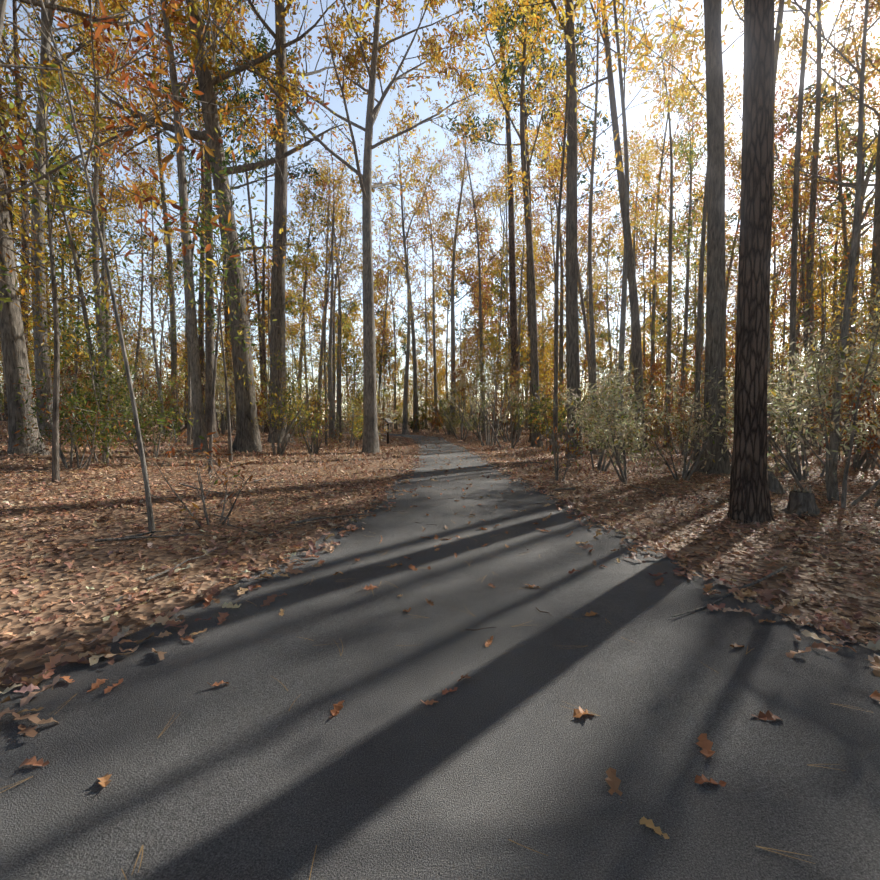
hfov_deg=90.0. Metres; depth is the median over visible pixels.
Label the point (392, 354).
oak tree
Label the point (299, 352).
tree sapling
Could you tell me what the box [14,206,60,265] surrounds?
pine tree
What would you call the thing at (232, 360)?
understorey tree
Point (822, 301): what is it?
tree sapling
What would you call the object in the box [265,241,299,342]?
oak tree
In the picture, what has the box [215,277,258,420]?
oak tree
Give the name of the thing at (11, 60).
oak tree
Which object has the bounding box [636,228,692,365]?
oak tree
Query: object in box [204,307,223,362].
tree sapling
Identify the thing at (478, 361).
tree sapling
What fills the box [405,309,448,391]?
oak tree
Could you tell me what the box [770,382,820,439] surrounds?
shrub
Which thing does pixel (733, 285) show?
oak tree
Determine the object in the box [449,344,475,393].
tree sapling
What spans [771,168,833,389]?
oak tree
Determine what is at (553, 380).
understorey tree
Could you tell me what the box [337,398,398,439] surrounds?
shrub
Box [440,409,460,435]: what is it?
shrub
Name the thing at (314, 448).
shrub
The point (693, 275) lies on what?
oak tree
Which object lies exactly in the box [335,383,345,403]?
understorey tree
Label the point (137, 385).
shrub
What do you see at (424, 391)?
understorey tree
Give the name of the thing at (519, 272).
oak tree
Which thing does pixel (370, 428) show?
oak tree
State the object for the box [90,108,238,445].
tree sapling
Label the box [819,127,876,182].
pine tree
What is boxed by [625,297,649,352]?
oak tree
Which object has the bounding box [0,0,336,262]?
russet sapling tree
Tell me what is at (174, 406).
shrub
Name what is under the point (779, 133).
oak tree
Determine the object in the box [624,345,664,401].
tree sapling
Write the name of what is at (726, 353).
tree sapling
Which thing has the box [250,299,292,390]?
oak tree
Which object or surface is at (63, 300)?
tree sapling
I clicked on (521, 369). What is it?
tree sapling
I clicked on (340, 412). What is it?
tree sapling
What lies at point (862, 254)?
oak tree
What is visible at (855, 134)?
pine tree
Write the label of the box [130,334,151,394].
oak tree
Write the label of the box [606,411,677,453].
shrub
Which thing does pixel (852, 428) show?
shrub
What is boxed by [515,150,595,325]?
oak tree
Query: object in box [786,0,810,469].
tree
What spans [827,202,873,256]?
oak tree
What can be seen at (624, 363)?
tree sapling
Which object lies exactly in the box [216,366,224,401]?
tree sapling
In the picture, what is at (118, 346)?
oak tree
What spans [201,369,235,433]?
shrub
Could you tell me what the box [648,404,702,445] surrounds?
shrub
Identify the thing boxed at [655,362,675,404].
tree sapling
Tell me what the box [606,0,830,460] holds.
tree
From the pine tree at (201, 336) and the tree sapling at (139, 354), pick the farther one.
the tree sapling at (139, 354)
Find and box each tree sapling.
[0,0,196,531]
[0,24,159,453]
[0,26,153,481]
[0,32,79,271]
[0,51,68,254]
[0,317,31,388]
[1,225,107,365]
[1,311,52,389]
[11,201,88,423]
[23,223,126,439]
[27,266,91,416]
[29,259,81,377]
[31,252,95,346]
[31,272,95,372]
[32,341,84,419]
[49,319,91,382]
[85,154,199,434]
[86,294,163,387]
[87,261,160,376]
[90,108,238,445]
[96,309,138,386]
[107,252,186,398]
[113,337,153,380]
[114,200,219,439]
[118,344,151,394]
[121,325,154,381]
[130,197,262,461]
[130,247,202,424]
[132,298,200,429]
[141,357,166,386]
[150,113,310,472]
[181,256,254,429]
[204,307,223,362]
[215,293,269,364]
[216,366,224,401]
[218,283,267,369]
[224,207,316,318]
[242,211,321,344]
[269,357,296,399]
[275,115,386,445]
[286,327,317,376]
[286,327,320,435]
[288,246,362,431]
[288,360,317,408]
[292,211,362,441]
[311,354,341,427]
[333,337,362,399]
[334,358,362,405]
[337,343,362,413]
[351,341,386,395]
[360,317,409,427]
[362,342,403,431]
[375,320,422,429]
[377,341,403,424]
[397,362,412,403]
[402,362,435,410]
[409,318,450,413]
[427,355,445,415]
[427,376,448,405]
[438,315,476,428]
[441,330,474,406]
[446,323,497,430]
[447,352,485,431]
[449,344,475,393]
[461,329,500,426]
[467,345,490,387]
[476,347,520,401]
[477,288,526,433]
[477,331,510,437]
[484,354,505,401]
[486,290,552,429]
[488,336,524,417]
[491,287,550,430]
[496,331,528,390]
[505,332,527,426]
[507,325,564,402]
[524,301,553,388]
[526,361,564,404]
[538,232,601,359]
[539,330,553,362]
[541,309,604,367]
[544,320,600,392]
[578,294,608,386]
[578,316,611,378]
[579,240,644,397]
[579,320,598,388]
[579,327,604,374]
[585,337,616,396]
[588,294,642,387]
[598,321,630,377]
[612,352,631,387]
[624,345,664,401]
[627,304,701,402]
[641,274,728,428]
[642,325,680,401]
[645,374,664,409]
[647,311,687,376]
[649,268,735,375]
[649,353,665,409]
[655,284,705,412]
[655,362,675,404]
[660,324,704,379]
[662,247,735,431]
[678,141,807,287]
[688,359,704,411]
[694,335,735,383]
[703,348,735,395]
[703,354,734,410]
[704,263,782,361]
[724,0,879,499]
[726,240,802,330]
[726,291,772,403]
[728,313,735,391]
[731,308,788,375]
[731,318,796,395]
[770,143,877,449]
[770,167,879,430]
[770,273,849,431]
[774,230,879,454]
[775,194,869,396]
[788,225,872,434]
[799,303,830,381]
[815,287,865,429]
[837,263,879,376]
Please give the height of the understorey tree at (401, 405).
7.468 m
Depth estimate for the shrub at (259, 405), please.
22.87 m
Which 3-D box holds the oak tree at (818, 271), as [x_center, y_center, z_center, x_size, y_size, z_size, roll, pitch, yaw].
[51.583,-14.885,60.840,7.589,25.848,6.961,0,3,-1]
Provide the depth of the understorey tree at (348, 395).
61.44 m
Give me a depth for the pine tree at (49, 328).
50.27 m
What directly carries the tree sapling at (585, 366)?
on the forest ground
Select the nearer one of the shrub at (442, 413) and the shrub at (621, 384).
the shrub at (621, 384)
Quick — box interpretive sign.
[383,418,393,443]
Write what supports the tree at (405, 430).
on the forest ground
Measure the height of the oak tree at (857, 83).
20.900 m
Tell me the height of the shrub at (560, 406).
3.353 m
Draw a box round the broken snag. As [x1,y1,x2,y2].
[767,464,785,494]
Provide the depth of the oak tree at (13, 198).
33.27 m
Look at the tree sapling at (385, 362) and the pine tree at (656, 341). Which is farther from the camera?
the pine tree at (656, 341)
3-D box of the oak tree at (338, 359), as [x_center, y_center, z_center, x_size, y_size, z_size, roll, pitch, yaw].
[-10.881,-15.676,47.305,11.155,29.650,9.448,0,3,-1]
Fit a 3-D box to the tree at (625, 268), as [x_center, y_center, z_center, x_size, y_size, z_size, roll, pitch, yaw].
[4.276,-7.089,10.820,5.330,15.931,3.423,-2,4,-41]
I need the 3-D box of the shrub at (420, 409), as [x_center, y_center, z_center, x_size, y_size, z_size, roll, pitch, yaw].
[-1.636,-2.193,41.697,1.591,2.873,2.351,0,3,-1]
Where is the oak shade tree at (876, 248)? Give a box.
[773,0,879,438]
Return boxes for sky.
[0,0,879,419]
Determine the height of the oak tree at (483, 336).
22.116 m
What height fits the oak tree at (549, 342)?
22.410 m
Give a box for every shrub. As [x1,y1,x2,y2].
[0,345,7,419]
[0,364,82,416]
[0,383,35,413]
[6,356,144,468]
[32,359,109,426]
[41,304,141,462]
[47,349,142,434]
[51,374,120,427]
[78,371,197,458]
[89,321,162,442]
[90,357,163,425]
[110,395,149,429]
[125,386,157,427]
[135,364,187,426]
[140,356,234,432]
[151,405,181,425]
[152,418,261,527]
[182,386,235,417]
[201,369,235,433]
[203,399,235,430]
[237,339,339,455]
[255,382,269,425]
[256,394,263,431]
[259,401,311,430]
[281,372,346,453]
[288,408,304,434]
[301,399,328,432]
[327,411,350,434]
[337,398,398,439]
[338,413,362,439]
[339,389,388,448]
[343,396,389,440]
[377,397,402,431]
[392,405,409,423]
[408,413,432,432]
[412,401,441,431]
[414,376,469,434]
[418,402,429,430]
[429,407,443,432]
[434,363,492,439]
[438,396,462,427]
[439,345,530,445]
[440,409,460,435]
[449,364,531,447]
[457,401,472,429]
[467,407,480,428]
[473,395,498,428]
[477,366,550,441]
[478,397,498,424]
[519,383,549,421]
[521,374,598,450]
[533,412,593,480]
[540,375,590,441]
[540,407,558,439]
[548,388,566,437]
[551,367,668,483]
[568,344,651,470]
[582,406,606,438]
[588,374,628,430]
[600,375,658,437]
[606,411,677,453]
[613,355,734,480]
[623,373,675,439]
[624,382,664,436]
[643,343,771,454]
[645,411,670,440]
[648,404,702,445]
[658,404,726,450]
[668,350,824,458]
[681,373,733,433]
[704,325,879,480]
[718,281,879,508]
[769,290,879,471]
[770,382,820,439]
[770,404,798,444]
[809,346,879,469]
[810,360,879,429]
[810,369,878,460]
[831,381,877,437]
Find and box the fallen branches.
[2,428,861,616]
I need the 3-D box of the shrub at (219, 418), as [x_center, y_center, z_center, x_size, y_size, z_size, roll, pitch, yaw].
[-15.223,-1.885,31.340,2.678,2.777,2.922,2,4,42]
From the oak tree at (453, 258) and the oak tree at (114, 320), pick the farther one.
the oak tree at (114, 320)
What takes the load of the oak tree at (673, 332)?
on the forest ground
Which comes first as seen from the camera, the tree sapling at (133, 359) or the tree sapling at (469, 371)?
the tree sapling at (469, 371)
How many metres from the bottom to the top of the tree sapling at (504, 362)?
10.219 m
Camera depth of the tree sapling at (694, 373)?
39.47 m
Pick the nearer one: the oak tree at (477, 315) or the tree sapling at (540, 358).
the tree sapling at (540, 358)
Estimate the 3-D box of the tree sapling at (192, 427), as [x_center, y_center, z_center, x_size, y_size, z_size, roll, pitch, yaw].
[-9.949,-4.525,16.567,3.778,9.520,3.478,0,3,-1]
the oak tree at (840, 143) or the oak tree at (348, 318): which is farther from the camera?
the oak tree at (348, 318)
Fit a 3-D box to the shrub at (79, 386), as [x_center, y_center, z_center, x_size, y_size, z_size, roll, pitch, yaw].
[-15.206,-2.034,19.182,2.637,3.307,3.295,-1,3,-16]
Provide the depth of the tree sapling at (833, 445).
6.07 m
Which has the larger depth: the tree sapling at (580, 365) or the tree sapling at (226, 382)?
the tree sapling at (580, 365)
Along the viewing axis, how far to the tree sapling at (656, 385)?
35.06 m
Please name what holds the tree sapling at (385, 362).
on the forest ground
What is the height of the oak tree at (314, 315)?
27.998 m
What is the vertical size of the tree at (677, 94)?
15.894 m
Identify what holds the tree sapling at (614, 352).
on the forest ground
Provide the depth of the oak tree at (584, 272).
48.41 m
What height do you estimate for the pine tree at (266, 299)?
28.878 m
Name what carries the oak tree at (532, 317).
on the forest ground
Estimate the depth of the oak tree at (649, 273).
41.32 m
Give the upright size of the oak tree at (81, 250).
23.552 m
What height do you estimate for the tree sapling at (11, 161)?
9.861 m
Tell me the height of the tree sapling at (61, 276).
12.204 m
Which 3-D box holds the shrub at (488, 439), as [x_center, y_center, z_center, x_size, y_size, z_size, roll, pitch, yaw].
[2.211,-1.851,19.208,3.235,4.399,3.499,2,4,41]
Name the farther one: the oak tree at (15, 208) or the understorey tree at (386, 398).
the understorey tree at (386, 398)
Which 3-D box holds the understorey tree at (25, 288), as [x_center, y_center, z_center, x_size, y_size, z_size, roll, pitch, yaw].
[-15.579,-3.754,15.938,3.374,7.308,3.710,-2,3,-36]
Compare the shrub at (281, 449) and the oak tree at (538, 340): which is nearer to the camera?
the shrub at (281, 449)
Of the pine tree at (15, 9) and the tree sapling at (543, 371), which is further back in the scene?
the tree sapling at (543, 371)
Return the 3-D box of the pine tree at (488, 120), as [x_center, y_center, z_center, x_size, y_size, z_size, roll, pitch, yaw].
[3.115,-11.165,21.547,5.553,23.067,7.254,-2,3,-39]
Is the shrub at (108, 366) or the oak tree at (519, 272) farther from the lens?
the oak tree at (519, 272)
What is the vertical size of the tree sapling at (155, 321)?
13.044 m
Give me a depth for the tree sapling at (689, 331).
30.42 m
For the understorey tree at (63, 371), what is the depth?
37.31 m
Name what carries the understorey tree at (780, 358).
on the forest ground
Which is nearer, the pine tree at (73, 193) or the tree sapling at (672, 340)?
the pine tree at (73, 193)
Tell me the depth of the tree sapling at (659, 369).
52.01 m
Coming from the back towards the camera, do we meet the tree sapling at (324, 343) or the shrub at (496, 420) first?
the shrub at (496, 420)
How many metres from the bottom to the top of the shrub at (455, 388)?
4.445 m
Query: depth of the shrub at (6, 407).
12.88 m
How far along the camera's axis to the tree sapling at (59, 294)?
25.51 m
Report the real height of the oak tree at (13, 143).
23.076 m
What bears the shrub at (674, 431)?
on the forest ground
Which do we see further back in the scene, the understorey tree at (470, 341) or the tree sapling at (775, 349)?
the tree sapling at (775, 349)
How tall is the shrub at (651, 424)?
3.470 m
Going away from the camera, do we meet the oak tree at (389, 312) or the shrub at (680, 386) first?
the shrub at (680, 386)
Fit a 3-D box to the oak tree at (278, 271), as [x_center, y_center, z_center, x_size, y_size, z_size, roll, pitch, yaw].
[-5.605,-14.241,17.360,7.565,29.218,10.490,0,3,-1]
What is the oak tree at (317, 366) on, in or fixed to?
on the forest ground
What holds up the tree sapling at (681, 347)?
on the forest ground
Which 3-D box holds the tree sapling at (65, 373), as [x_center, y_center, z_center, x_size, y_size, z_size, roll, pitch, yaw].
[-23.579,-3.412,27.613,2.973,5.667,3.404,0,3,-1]
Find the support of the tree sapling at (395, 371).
on the forest ground
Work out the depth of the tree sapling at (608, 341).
54.11 m
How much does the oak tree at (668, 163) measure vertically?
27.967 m
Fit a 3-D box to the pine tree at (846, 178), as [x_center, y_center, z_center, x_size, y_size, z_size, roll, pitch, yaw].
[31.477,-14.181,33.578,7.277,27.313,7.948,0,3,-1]
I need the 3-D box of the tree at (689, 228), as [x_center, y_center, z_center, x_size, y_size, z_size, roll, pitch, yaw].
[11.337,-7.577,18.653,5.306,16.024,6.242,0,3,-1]
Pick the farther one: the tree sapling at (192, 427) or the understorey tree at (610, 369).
the understorey tree at (610, 369)
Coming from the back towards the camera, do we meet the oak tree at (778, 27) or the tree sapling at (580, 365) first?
the tree sapling at (580, 365)
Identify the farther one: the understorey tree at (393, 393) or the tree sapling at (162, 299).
the understorey tree at (393, 393)
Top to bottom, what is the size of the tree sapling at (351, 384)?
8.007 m
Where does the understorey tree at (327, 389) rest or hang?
on the forest ground
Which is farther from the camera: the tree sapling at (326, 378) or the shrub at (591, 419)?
the tree sapling at (326, 378)
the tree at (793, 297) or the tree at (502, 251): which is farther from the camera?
the tree at (502, 251)
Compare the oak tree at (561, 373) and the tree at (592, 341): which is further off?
the oak tree at (561, 373)
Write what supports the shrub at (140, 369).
on the forest ground
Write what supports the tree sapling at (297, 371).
on the forest ground
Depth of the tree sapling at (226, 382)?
10.27 m
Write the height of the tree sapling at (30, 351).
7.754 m
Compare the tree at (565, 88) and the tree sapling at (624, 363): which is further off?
the tree sapling at (624, 363)
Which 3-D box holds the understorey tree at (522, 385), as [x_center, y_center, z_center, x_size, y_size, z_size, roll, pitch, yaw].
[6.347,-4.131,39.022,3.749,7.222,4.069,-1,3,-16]
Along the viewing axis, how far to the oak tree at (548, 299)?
51.63 m
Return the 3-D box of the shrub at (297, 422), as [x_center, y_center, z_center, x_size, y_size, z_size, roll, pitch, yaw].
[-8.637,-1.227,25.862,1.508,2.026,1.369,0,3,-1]
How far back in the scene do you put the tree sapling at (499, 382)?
51.53 m
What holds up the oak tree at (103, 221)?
on the forest ground
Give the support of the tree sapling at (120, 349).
on the forest ground
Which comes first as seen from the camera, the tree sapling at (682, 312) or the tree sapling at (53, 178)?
the tree sapling at (53, 178)
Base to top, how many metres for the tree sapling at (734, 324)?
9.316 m
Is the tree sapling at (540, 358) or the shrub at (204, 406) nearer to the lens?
the tree sapling at (540, 358)
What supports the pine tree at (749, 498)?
on the forest ground
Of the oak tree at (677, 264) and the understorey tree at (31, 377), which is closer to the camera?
the understorey tree at (31, 377)
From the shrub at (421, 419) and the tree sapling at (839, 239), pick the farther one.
the shrub at (421, 419)
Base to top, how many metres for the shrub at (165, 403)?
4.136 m
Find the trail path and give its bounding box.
[0,432,879,879]
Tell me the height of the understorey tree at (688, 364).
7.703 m
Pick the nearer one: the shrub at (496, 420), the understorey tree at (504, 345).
the shrub at (496, 420)
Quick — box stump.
[781,485,819,516]
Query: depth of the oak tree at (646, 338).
81.01 m
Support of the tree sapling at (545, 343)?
on the forest ground
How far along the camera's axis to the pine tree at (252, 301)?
79.53 m
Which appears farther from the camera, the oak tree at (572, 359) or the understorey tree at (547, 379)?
the understorey tree at (547, 379)
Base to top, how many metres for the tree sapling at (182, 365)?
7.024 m
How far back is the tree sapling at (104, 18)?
4.23 m
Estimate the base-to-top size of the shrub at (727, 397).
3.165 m
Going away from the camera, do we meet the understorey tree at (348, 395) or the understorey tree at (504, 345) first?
the understorey tree at (504, 345)
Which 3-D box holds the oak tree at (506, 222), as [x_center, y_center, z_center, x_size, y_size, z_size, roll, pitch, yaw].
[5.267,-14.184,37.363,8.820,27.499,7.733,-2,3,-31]
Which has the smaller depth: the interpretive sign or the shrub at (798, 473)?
the shrub at (798, 473)
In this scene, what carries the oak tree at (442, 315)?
on the forest ground
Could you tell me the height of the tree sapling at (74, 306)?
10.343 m
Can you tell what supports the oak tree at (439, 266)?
on the forest ground
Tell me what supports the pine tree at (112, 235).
on the forest ground
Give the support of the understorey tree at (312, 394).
on the forest ground
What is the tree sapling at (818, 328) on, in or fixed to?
on the forest ground
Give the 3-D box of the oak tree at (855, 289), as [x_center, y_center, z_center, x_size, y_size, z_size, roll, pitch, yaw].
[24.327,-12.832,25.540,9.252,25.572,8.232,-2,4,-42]
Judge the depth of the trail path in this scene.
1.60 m
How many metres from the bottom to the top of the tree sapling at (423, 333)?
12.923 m
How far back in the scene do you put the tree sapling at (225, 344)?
27.32 m
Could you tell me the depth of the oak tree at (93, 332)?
96.50 m
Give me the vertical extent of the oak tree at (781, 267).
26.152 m
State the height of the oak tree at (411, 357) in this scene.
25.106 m
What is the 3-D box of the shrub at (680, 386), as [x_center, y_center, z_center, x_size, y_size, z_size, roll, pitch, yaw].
[7.868,-1.339,13.635,3.679,3.819,2.848,0,3,-1]
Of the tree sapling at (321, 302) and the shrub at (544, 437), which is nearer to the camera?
the shrub at (544, 437)
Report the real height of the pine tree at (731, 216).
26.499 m
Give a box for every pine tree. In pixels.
[0,8,103,421]
[3,0,111,352]
[12,128,110,421]
[12,169,89,375]
[13,154,129,422]
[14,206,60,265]
[48,250,91,359]
[75,140,163,393]
[121,58,248,428]
[140,0,287,409]
[157,6,272,430]
[159,0,305,431]
[217,219,270,295]
[221,18,322,432]
[245,287,260,324]
[251,295,269,344]
[271,173,352,427]
[312,335,327,368]
[374,304,393,350]
[375,337,387,392]
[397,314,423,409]
[441,248,497,381]
[442,0,593,442]
[455,309,474,353]
[460,0,565,438]
[462,278,497,333]
[474,242,525,407]
[531,86,617,214]
[563,303,581,339]
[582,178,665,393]
[639,289,677,333]
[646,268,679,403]
[648,319,672,391]
[667,186,738,401]
[727,0,774,523]
[773,81,867,362]
[774,149,862,280]
[774,321,787,370]
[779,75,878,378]
[796,260,838,334]
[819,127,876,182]
[850,152,875,186]
[856,264,870,332]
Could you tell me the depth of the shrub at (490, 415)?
36.39 m
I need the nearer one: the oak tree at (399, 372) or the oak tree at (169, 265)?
the oak tree at (169, 265)
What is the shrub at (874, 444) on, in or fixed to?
on the forest ground
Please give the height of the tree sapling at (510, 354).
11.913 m
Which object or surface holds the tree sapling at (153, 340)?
on the forest ground
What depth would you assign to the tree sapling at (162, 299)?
27.71 m
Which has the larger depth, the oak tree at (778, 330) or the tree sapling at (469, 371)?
the oak tree at (778, 330)
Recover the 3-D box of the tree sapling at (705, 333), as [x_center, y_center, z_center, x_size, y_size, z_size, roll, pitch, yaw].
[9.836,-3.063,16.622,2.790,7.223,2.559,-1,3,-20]
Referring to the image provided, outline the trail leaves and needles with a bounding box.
[0,430,879,879]
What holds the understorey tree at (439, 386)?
on the forest ground
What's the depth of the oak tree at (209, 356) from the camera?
18.12 m
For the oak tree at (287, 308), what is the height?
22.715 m
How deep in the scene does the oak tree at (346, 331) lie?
62.78 m
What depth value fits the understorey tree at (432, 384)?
71.97 m
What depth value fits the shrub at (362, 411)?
20.48 m
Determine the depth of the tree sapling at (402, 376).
58.39 m
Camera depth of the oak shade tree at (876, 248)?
18.36 m
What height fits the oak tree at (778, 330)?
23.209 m
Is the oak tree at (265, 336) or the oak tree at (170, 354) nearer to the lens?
the oak tree at (265, 336)
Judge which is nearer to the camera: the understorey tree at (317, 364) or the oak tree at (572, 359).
the oak tree at (572, 359)
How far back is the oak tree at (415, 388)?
37.99 m
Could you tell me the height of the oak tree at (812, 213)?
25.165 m
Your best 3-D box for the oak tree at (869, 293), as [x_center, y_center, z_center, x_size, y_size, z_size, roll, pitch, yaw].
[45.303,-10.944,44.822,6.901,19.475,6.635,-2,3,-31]
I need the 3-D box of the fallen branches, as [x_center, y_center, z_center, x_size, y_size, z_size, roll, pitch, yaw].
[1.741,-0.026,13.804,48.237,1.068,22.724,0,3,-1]
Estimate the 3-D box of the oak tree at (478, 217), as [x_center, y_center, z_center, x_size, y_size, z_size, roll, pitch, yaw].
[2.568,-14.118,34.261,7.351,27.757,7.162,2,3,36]
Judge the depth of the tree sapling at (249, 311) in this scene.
31.03 m
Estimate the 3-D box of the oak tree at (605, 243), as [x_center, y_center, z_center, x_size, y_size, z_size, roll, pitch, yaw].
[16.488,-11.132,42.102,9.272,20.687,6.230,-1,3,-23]
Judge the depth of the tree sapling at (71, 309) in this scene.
12.08 m
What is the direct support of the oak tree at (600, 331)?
on the forest ground
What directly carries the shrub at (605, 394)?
on the forest ground
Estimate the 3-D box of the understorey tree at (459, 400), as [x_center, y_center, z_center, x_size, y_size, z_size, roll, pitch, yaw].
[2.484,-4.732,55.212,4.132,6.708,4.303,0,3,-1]
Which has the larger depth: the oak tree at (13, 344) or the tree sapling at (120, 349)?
the tree sapling at (120, 349)
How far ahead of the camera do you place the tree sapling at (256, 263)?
21.44 m
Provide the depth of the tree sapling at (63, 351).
35.32 m
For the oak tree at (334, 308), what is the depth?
47.55 m
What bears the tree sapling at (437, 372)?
on the forest ground
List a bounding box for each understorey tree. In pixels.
[0,243,69,387]
[0,342,35,405]
[0,346,34,386]
[30,312,98,393]
[49,343,81,393]
[136,364,164,426]
[146,320,223,412]
[202,352,235,424]
[214,322,267,389]
[268,310,338,432]
[302,378,322,411]
[311,361,342,427]
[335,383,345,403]
[341,385,356,408]
[351,388,362,413]
[377,373,398,423]
[386,372,401,412]
[391,373,412,411]
[397,397,419,417]
[401,360,439,413]
[408,366,433,412]
[421,372,443,398]
[429,371,445,400]
[440,383,468,411]
[443,383,474,424]
[456,313,528,434]
[487,310,539,429]
[497,354,529,429]
[527,349,566,427]
[541,357,580,402]
[597,351,632,425]
[655,362,694,404]
[656,332,704,405]
[771,341,804,399]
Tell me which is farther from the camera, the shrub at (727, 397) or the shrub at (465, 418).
the shrub at (465, 418)
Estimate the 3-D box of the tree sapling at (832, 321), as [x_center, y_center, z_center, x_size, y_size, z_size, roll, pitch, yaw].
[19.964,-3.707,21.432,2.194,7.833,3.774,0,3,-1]
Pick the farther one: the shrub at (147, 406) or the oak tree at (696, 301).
the oak tree at (696, 301)
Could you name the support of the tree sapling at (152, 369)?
on the forest ground
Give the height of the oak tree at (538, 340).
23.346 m
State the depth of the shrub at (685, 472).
8.22 m
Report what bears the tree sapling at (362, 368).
on the forest ground
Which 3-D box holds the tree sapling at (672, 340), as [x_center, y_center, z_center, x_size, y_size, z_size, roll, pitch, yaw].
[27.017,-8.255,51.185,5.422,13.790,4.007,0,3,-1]
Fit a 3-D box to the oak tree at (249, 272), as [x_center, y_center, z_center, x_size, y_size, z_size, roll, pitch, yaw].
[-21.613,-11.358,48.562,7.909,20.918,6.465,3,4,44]
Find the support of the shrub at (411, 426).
on the forest ground
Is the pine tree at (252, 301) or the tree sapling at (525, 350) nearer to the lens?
the tree sapling at (525, 350)
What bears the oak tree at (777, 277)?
on the forest ground
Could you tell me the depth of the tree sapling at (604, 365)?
33.48 m
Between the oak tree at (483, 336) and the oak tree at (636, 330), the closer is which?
the oak tree at (636, 330)
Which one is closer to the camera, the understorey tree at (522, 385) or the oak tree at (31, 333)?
the understorey tree at (522, 385)
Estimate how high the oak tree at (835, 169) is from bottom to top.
24.416 m
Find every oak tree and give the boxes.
[0,0,158,436]
[0,0,217,455]
[0,13,77,241]
[0,79,66,173]
[0,146,30,420]
[1,0,202,424]
[5,0,161,350]
[7,106,58,283]
[12,188,59,300]
[13,51,175,385]
[21,0,256,451]
[28,314,34,364]
[39,0,362,437]
[48,0,234,428]
[53,0,385,452]
[60,140,219,422]
[66,226,133,362]
[82,317,113,365]
[93,303,134,376]
[111,228,196,425]
[111,312,140,370]
[130,325,158,378]
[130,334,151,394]
[137,0,515,453]
[154,333,182,385]
[163,343,183,373]
[214,237,270,331]
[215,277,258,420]
[232,0,371,443]
[242,208,297,351]
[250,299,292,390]
[260,161,378,413]
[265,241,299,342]
[285,238,351,420]
[285,251,323,353]
[285,266,337,405]
[285,309,315,404]
[286,146,390,429]
[289,157,361,434]
[307,344,335,386]
[326,287,362,385]
[326,321,356,409]
[335,296,362,404]
[342,251,393,347]
[352,106,461,431]
[352,186,409,429]
[373,219,426,428]
[374,271,404,409]
[381,139,471,430]
[381,316,401,404]
[385,303,412,378]
[387,353,404,404]
[394,177,472,428]
[396,322,412,380]
[401,336,425,386]
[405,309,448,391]
[406,230,477,404]
[407,112,507,432]
[415,285,450,374]
[417,326,433,404]
[425,88,522,433]
[425,348,449,394]
[428,356,448,410]
[436,321,456,388]
[443,261,506,427]
[448,341,473,381]
[456,225,506,332]
[461,193,509,404]
[461,278,503,372]
[464,163,555,429]
[466,0,616,446]
[467,303,496,394]
[469,0,649,450]
[470,107,555,431]
[477,0,584,457]
[482,266,526,419]
[486,228,559,428]
[491,236,582,429]
[509,220,565,385]
[513,64,678,437]
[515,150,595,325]
[518,121,612,435]
[521,271,595,410]
[522,320,543,374]
[542,213,636,323]
[544,329,558,385]
[559,224,629,417]
[563,281,612,412]
[579,212,661,390]
[580,129,705,408]
[582,268,642,363]
[583,301,618,372]
[593,13,791,404]
[596,337,617,376]
[602,176,696,407]
[604,218,693,389]
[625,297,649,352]
[628,70,735,408]
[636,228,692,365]
[641,315,674,373]
[656,312,683,367]
[657,184,736,365]
[672,154,789,323]
[673,241,726,364]
[674,52,834,278]
[680,230,776,337]
[688,224,737,336]
[694,0,730,474]
[694,0,829,198]
[703,315,734,365]
[727,0,879,446]
[728,198,851,327]
[729,176,830,419]
[732,0,784,452]
[735,75,872,423]
[770,238,789,325]
[770,272,787,362]
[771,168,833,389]
[772,0,879,418]
[775,231,867,368]
[775,233,837,359]
[780,40,879,435]
[782,0,879,428]
[788,229,870,330]
[800,159,873,358]
[801,234,839,342]
[827,182,873,340]
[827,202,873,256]
[832,231,879,343]
[841,45,879,146]
[856,245,871,332]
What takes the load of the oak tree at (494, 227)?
on the forest ground
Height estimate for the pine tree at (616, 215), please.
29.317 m
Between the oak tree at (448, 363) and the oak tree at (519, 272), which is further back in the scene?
the oak tree at (448, 363)
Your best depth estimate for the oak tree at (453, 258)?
36.81 m
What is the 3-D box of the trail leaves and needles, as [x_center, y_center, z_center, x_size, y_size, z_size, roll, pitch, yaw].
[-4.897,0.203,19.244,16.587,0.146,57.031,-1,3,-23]
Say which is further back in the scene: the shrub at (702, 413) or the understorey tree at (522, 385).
the understorey tree at (522, 385)
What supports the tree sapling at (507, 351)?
on the forest ground
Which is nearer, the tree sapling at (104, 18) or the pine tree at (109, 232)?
the tree sapling at (104, 18)
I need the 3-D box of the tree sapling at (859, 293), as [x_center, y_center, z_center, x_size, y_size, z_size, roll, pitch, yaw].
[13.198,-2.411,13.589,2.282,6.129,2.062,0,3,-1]
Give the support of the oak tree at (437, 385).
on the forest ground
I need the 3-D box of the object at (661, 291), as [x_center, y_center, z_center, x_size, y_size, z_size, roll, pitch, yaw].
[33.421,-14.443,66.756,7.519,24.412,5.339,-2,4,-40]
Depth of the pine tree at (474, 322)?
88.00 m
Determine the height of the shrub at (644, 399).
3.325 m
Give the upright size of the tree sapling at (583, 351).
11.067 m
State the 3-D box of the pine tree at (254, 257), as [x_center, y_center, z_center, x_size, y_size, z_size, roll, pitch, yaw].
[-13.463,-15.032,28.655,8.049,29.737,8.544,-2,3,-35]
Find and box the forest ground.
[0,420,879,691]
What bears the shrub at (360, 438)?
on the forest ground

